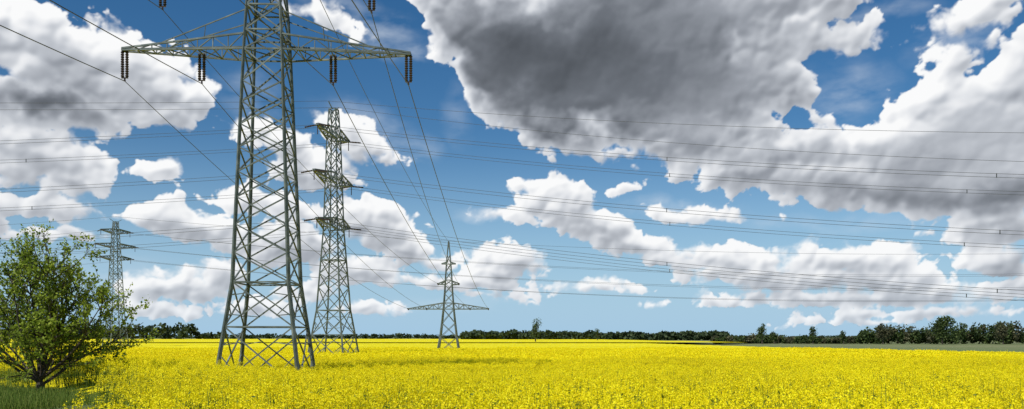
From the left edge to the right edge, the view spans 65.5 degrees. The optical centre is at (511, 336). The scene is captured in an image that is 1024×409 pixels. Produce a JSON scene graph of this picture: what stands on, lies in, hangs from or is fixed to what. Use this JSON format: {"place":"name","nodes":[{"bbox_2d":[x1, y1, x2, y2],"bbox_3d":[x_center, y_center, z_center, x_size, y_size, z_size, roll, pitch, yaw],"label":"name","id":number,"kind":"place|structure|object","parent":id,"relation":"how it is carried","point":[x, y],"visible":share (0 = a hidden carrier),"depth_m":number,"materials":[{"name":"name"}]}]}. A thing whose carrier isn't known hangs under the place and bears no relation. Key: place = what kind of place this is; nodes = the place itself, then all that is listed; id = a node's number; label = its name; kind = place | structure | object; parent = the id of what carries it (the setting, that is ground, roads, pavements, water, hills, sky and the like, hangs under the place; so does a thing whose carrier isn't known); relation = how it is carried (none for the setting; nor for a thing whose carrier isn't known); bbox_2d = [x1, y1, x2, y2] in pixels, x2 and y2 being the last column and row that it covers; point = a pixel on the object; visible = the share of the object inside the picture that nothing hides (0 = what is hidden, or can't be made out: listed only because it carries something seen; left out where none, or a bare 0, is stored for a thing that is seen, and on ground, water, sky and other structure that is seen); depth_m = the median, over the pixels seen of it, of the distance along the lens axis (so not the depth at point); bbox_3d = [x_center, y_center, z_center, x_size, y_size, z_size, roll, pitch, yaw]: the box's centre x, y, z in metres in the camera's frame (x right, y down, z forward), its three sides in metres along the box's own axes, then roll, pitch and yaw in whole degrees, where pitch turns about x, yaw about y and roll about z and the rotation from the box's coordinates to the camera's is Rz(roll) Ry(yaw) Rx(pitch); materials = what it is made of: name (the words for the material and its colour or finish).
{"place":"outdoors","nodes":[
{"label":"outdoors","id":0,"kind":"place"},
{"bbox_2d":[10,339,712,341],"bbox_3d":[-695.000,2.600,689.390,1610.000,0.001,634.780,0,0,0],"label":"rapeseed field","id":1,"kind":"structure","parent":0,"point":[394,340],"depth_m":551.73,"materials":[{"name":"yellow plant"}]},
{"bbox_2d":[0,0,1023,328],"bbox_3d":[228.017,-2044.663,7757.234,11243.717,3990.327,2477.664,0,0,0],"label":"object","id":2,"kind":"structure","parent":0,"point":[714,72],"depth_m":8256.07,"materials":[{"name":"white"}]},
{"bbox_2d":[0,343,1023,408],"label":"rapeseed field","id":3,"kind":"structure","parent":0,"point":[473,376],"depth_m":22.28,"materials":[{"name":"yellow plant"}]},
{"bbox_2d":[9,337,1023,408],"bbox_3d":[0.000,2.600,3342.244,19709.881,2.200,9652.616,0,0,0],"label":"ground","id":4,"kind":"structure","parent":0,"point":[1001,347],"depth_m":336.73,"materials":[{"name":"green plant"}]},
{"bbox_2d":[0,383,118,408],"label":"grass","id":5,"kind":"structure","parent":4,"relation":"on","point":[20,397],"depth_m":20.50,"materials":[{"name":"green plant"}]},
{"bbox_2d":[0,218,158,389],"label":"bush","id":6,"kind":"object","parent":4,"relation":"on","point":[43,341],"visible":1,"depth_m":25.72,"materials":[{"name":"green plant"}]},
{"bbox_2d":[92,219,138,345],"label":"transmission tower","id":7,"kind":"structure","parent":4,"relation":"on","point":[113,273],"depth_m":214.91,"materials":[{"name":"metal"}]},
{"bbox_2d":[0,216,1023,301],"bbox_3d":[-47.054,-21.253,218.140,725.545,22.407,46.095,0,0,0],"label":"power line","id":8,"kind":"object","parent":7,"relation":"attached to","point":[558,266],"visible":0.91,"depth_m":221.44,"materials":[{"name":"metal"}]},
{"bbox_2d":[121,0,412,370],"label":"transmission tower","id":9,"kind":"structure","parent":4,"relation":"on","point":[281,48],"depth_m":53.55,"materials":[{"name":"metal"}]},
{"bbox_2d":[0,0,487,308],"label":"power line","id":10,"kind":"object","parent":9,"relation":"hanging from","point":[271,131],"visible":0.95,"depth_m":61.27,"materials":[{"name":"metal"}]},
{"bbox_2d":[301,101,363,352],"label":"transmission tower","id":11,"kind":"structure","parent":4,"relation":"on","point":[320,172],"depth_m":111.45,"materials":[{"name":"metal"}]},
{"bbox_2d":[0,101,1023,300],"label":"power line","id":12,"kind":"object","parent":11,"relation":"attached to","point":[555,198],"visible":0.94,"depth_m":102.29,"materials":[{"name":"metal"}]},
{"bbox_2d":[1,322,852,339],"bbox_3d":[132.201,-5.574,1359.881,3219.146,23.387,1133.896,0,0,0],"label":"distant forest","id":13,"kind":"object","parent":4,"relation":"on","point":[183,331],"visible":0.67,"depth_m":832.85,"materials":[{"name":"green plant"}]},
{"bbox_2d":[408,242,488,347],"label":"transmission tower","id":14,"kind":"structure","parent":4,"relation":"on","point":[443,309],"depth_m":169.47,"materials":[{"name":"metal"}]},
{"bbox_2d":[530,318,540,342],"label":"tree","id":15,"kind":"object","parent":4,"relation":"on","point":[534,331],"visible":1,"depth_m":419.43,"materials":[{"name":"green plant"}]},
{"bbox_2d":[595,328,598,339],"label":"tree","id":16,"kind":"object","parent":4,"relation":"on","point":[597,335],"visible":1,"depth_m":599.79,"materials":[{"name":"green plant"}]},
{"bbox_2d":[756,323,766,343],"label":"tree","id":17,"kind":"object","parent":4,"relation":"on","point":[761,329],"visible":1,"depth_m":399.52,"materials":[{"name":"green plant"}]},
{"bbox_2d":[770,331,778,343],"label":"tree","id":18,"kind":"object","parent":4,"relation":"on","point":[774,337],"visible":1,"depth_m":409.59,"materials":[{"name":"green plant"}]},
{"bbox_2d":[809,327,817,343],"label":"tree","id":19,"kind":"object","parent":4,"relation":"on","point":[813,335],"visible":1,"depth_m":399.50,"materials":[{"name":"green plant"}]},
{"bbox_2d":[840,330,846,343],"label":"tree","id":20,"kind":"object","parent":4,"relation":"on","point":[842,335],"visible":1,"depth_m":399.99,"materials":[{"name":"green plant"}]},
{"bbox_2d":[710,320,1023,343],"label":"distant treeline","id":21,"kind":"object","parent":4,"relation":"on","point":[865,336],"visible":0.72,"depth_m":412.85,"materials":[{"name":"green plant"}]},
{"bbox_2d":[875,323,889,343],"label":"tree","id":22,"kind":"object","parent":4,"relation":"on","point":[882,331],"visible":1,"depth_m":389.16,"materials":[{"name":"green plant"}]},
{"bbox_2d":[927,315,957,344],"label":"tree","id":23,"kind":"object","parent":4,"relation":"on","point":[940,327],"visible":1,"depth_m":378.12,"materials":[{"name":"green plant"}]},
{"bbox_2d":[993,322,1010,343],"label":"tree","id":24,"kind":"object","parent":4,"relation":"on","point":[1002,333],"visible":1,"depth_m":384.65,"materials":[{"name":"green plant"}]}
]}

